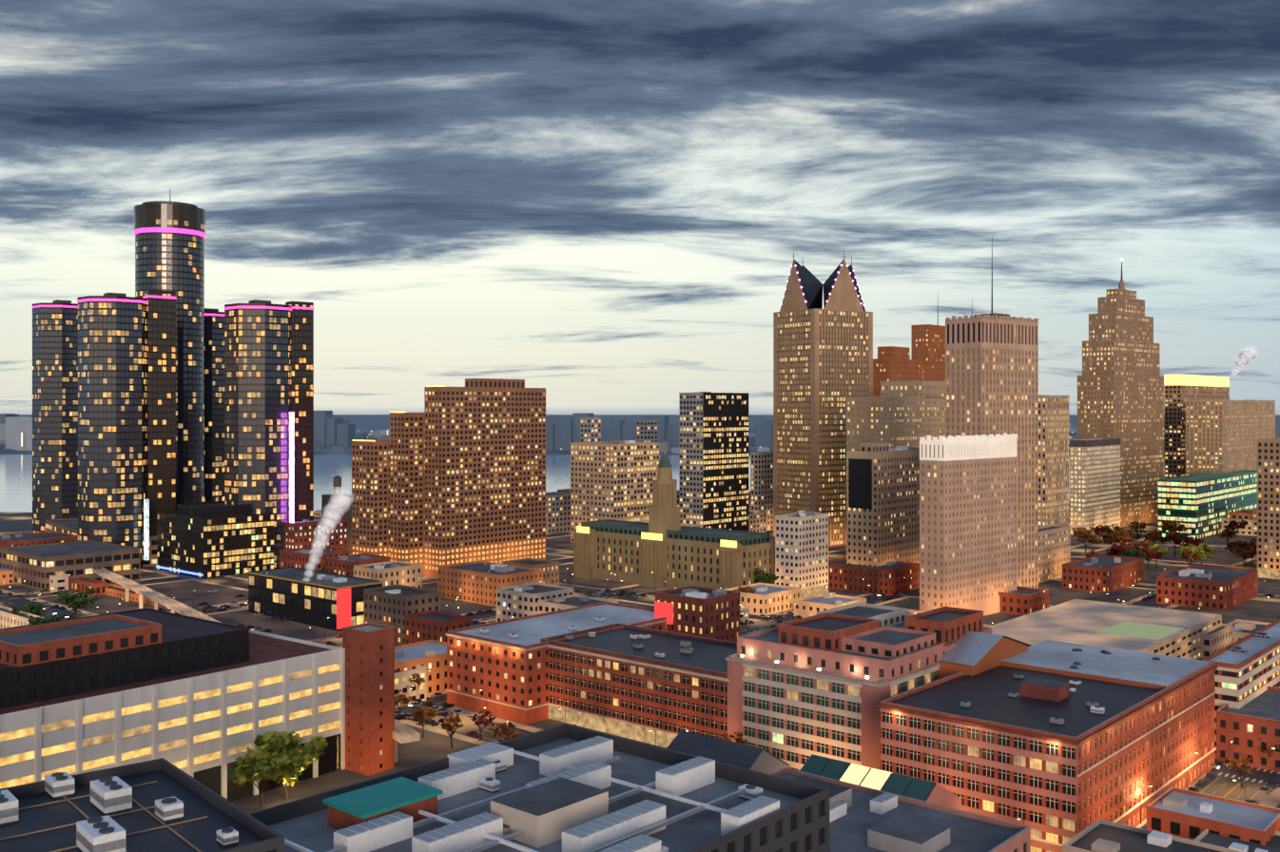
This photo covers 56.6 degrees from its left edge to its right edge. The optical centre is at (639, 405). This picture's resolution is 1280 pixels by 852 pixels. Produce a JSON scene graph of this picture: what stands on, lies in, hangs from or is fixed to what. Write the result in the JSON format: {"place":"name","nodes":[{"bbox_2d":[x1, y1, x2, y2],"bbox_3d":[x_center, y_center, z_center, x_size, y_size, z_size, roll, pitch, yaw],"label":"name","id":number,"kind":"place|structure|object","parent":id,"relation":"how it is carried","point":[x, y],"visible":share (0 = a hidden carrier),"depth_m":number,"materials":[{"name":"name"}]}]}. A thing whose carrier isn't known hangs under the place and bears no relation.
{"place":"outdoors","nodes":[
{"label":"outdoors","id":0,"kind":"place"},
{"bbox_2d":[0,454,1164,512],"bbox_3d":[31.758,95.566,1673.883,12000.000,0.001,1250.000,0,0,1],"label":"river","id":1,"kind":"structure","parent":0,"point":[15,483],"depth_m":1608.58,"materials":[{"name":"blue liquid"}]},
{"bbox_2d":[0,414,1279,829],"bbox_3d":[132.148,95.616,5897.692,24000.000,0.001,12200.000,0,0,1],"label":"ground","id":2,"kind":"structure","parent":0,"point":[1221,785],"depth_m":608.60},
{"bbox_2d":[0,191,313,592],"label":"skyscraper complex","id":3,"kind":"structure","parent":2,"relation":"on","point":[164,390],"depth_m":706.76,"materials":[{"name":"black glass"}]},
{"bbox_2d":[0,607,394,801],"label":"parking garage","id":4,"kind":"structure","parent":2,"relation":"on","point":[204,702],"depth_m":282.31,"materials":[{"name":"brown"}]},
{"bbox_2d":[92,566,420,762],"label":"people mover guideway","id":5,"kind":"object","parent":2,"relation":"on","point":[402,733],"visible":0.27,"depth_m":519.63,"materials":[{"name":"concrete"}]},
{"bbox_2d":[351,378,545,579],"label":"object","id":6,"kind":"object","parent":2,"relation":"on","point":[450,475],"visible":0.94,"depth_m":665.37,"materials":[{"name":"brown brick"}]},
{"bbox_2d":[0,475,1070,644],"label":"blocks","id":7,"kind":"structure","parent":2,"relation":"on","point":[196,539],"depth_m":589.98,"materials":[{"name":"brown brick"}]},
{"bbox_2d":[0,723,1279,851],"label":"rooftops","id":8,"kind":"object","parent":2,"relation":"on","point":[565,787],"visible":1,"depth_m":162.03,"materials":[{"name":"concrete"}]},
{"bbox_2d":[0,531,1279,828],"bbox_3d":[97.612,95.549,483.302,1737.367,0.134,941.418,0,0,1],"label":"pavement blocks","id":9,"kind":"structure","parent":2,"relation":"on","point":[434,745],"depth_m":567.26,"materials":[{"name":"concrete"}]},
{"bbox_2d":[0,564,1278,825],"bbox_3d":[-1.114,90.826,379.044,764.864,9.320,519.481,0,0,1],"label":"street lamps","id":10,"kind":"object","parent":9,"relation":"on","point":[687,730],"visible":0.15,"depth_m":485.37,"materials":[{"name":"metal"}]},
{"bbox_2d":[11,519,1279,809],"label":"trees","id":11,"kind":"object","parent":9,"relation":"on","point":[283,755],"visible":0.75,"depth_m":360.88,"materials":[{"name":"green plant"}]},
{"bbox_2d":[0,530,1279,772],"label":"buildings","id":12,"kind":"structure","parent":2,"relation":"on","point":[1246,727],"depth_m":511.30,"materials":[{"name":"brown brick"}]},
{"bbox_2d":[0,410,1279,455],"bbox_3d":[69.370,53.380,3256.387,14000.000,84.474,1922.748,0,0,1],"label":"distant buildings","id":13,"kind":"structure","parent":2,"relation":"on","point":[332,436],"depth_m":2490.71,"materials":[{"name":"blue"}]},
{"bbox_2d":[0,587,1279,804],"bbox_3d":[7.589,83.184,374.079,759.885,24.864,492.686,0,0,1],"label":"cars","id":14,"kind":"object","parent":2,"relation":"on","point":[1207,778],"visible":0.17,"depth_m":517.67,"materials":[{"name":"paint"}]},
{"bbox_2d":[573,433,775,589],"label":"office building","id":15,"kind":"structure","parent":2,"relation":"on","point":[663,545],"depth_m":623.43,"materials":[{"name":"stone"}]},
{"bbox_2d":[314,488,1257,535],"bbox_3d":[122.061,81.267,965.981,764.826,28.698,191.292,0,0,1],"label":"buildings","id":16,"kind":"structure","parent":2,"relation":"on","point":[558,511],"depth_m":891.15,"materials":[{"name":"brown concrete"}]},
{"bbox_2d":[329,620,1279,798],"bbox_3d":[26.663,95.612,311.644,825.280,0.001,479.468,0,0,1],"label":"road markings","id":17,"kind":"object","parent":2,"relation":"on","point":[1253,780],"visible":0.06,"depth_m":306.78,"materials":[{"name":"yellow paint"}]},
{"bbox_2d":[773,250,872,546],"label":"skyscraper","id":18,"kind":"structure","parent":2,"relation":"on","point":[823,364],"depth_m":810.67,"materials":[{"name":"beige stone"}]},
{"bbox_2d":[445,585,1279,851],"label":"brick buildings","id":19,"kind":"structure","parent":2,"relation":"on","point":[1056,727],"depth_m":309.37,"materials":[{"name":"red brick"}]},
{"bbox_2d":[570,235,1279,616],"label":"skyscrapers","id":20,"kind":"structure","parent":2,"relation":"on","point":[957,462],"depth_m":726.94,"materials":[{"name":"brown concrete"}]},
{"bbox_2d":[0,0,1279,414],"label":"sky","id":21,"kind":"structure","parent":0,"point":[605,206],"materials":[{"name":"grey"}]},
{"bbox_2d":[302,343,1259,581],"bbox_3d":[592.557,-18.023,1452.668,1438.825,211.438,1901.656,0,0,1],"label":"steam plumes","id":22,"kind":"object","parent":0,"point":[1246,357],"visible":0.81,"depth_m":526.70,"materials":[{"name":"white"}]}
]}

